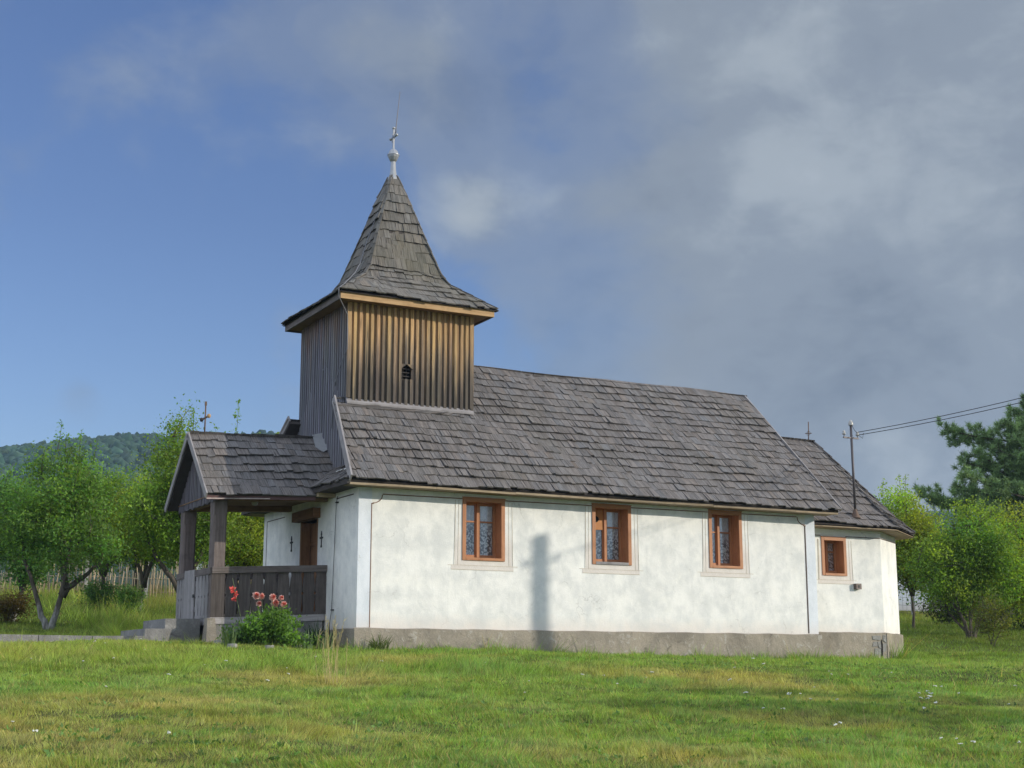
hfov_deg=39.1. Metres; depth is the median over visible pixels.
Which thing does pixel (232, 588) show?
gladiolus
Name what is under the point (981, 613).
bush
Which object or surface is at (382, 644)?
grass clump
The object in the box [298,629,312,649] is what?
iris clump
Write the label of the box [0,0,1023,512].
sky
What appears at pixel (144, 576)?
fruit tree
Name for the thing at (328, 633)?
daylily clump
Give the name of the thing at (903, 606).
shed
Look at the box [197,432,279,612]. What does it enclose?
fruit tree
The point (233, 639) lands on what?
iris clump
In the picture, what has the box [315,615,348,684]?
dry grass stalks
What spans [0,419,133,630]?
fruit tree
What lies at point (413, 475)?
village church
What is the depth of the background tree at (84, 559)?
59.43 m
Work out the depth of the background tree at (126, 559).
60.50 m
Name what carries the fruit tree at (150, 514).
on the lawn ground at (41, 714)
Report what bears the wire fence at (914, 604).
on the lawn ground at (41, 714)
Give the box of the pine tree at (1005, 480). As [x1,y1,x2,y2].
[913,393,1023,528]
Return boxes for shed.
[898,581,939,611]
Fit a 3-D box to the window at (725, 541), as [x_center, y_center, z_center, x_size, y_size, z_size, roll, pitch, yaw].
[4.553,3.493,31.446,1.480,1.446,0.380,6,-13,-27]
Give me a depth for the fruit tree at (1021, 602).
43.04 m
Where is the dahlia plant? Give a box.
[212,592,320,646]
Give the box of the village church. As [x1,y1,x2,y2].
[121,93,915,658]
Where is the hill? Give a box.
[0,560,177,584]
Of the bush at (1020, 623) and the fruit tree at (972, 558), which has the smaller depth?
the fruit tree at (972, 558)
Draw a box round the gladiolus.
[229,578,250,644]
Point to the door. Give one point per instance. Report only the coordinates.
(308, 531)
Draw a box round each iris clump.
[221,626,238,645]
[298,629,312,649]
[314,626,337,649]
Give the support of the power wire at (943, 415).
attached to the utility pole
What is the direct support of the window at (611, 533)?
in the village church
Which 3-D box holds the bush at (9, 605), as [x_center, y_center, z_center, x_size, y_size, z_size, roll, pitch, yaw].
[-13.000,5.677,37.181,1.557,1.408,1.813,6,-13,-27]
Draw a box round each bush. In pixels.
[0,577,38,623]
[72,576,119,610]
[103,581,148,614]
[917,593,975,624]
[961,589,1023,647]
[986,596,1023,630]
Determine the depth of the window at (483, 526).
28.81 m
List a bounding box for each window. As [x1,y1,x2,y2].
[448,496,512,570]
[579,503,639,574]
[700,509,749,577]
[817,536,853,584]
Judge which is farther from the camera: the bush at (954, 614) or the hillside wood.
the hillside wood
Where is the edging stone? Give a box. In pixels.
[227,643,237,647]
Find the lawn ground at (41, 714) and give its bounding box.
[0,582,1023,767]
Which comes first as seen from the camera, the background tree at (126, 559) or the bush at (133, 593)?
the bush at (133, 593)
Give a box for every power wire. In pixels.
[859,401,1023,434]
[860,397,1023,431]
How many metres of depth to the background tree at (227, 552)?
63.22 m
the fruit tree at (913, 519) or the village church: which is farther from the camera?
the fruit tree at (913, 519)
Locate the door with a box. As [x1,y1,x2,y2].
[292,507,320,611]
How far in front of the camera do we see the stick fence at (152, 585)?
49.60 m
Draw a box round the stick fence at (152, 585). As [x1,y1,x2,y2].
[0,561,208,598]
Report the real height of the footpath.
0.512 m
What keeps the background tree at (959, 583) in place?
on the lawn ground at (41, 714)
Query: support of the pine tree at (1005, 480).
on the lawn ground at (41, 714)
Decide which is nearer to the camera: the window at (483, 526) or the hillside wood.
the window at (483, 526)
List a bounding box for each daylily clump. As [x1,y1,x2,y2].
[303,623,325,646]
[316,622,335,645]
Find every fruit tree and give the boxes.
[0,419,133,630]
[0,459,72,620]
[64,462,142,607]
[100,455,205,613]
[105,391,249,593]
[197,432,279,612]
[873,473,953,628]
[897,492,1023,639]
[970,498,1023,627]
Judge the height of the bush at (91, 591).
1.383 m
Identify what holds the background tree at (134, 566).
on the lawn ground at (41, 714)
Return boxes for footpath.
[0,634,144,642]
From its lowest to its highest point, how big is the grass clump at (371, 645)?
0.220 m
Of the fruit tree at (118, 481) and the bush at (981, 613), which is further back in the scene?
the fruit tree at (118, 481)
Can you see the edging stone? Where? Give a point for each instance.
(235, 645)
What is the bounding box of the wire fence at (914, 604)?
[898,587,1013,617]
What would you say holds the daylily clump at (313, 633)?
on the lawn ground at (41, 714)
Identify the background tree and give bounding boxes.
[47,483,131,580]
[97,467,173,588]
[120,513,258,577]
[197,516,260,569]
[906,509,1000,605]
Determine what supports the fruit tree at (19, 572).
on the lawn ground at (41, 714)
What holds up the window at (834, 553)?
in the village church
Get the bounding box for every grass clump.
[360,632,395,649]
[365,639,384,649]
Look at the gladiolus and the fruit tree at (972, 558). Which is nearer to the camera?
the gladiolus
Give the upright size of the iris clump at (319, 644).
0.450 m
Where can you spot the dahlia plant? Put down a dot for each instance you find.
(273, 625)
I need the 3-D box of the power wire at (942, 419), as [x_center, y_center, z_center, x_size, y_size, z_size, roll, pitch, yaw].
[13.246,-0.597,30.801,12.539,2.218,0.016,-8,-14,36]
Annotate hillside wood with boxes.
[0,429,995,536]

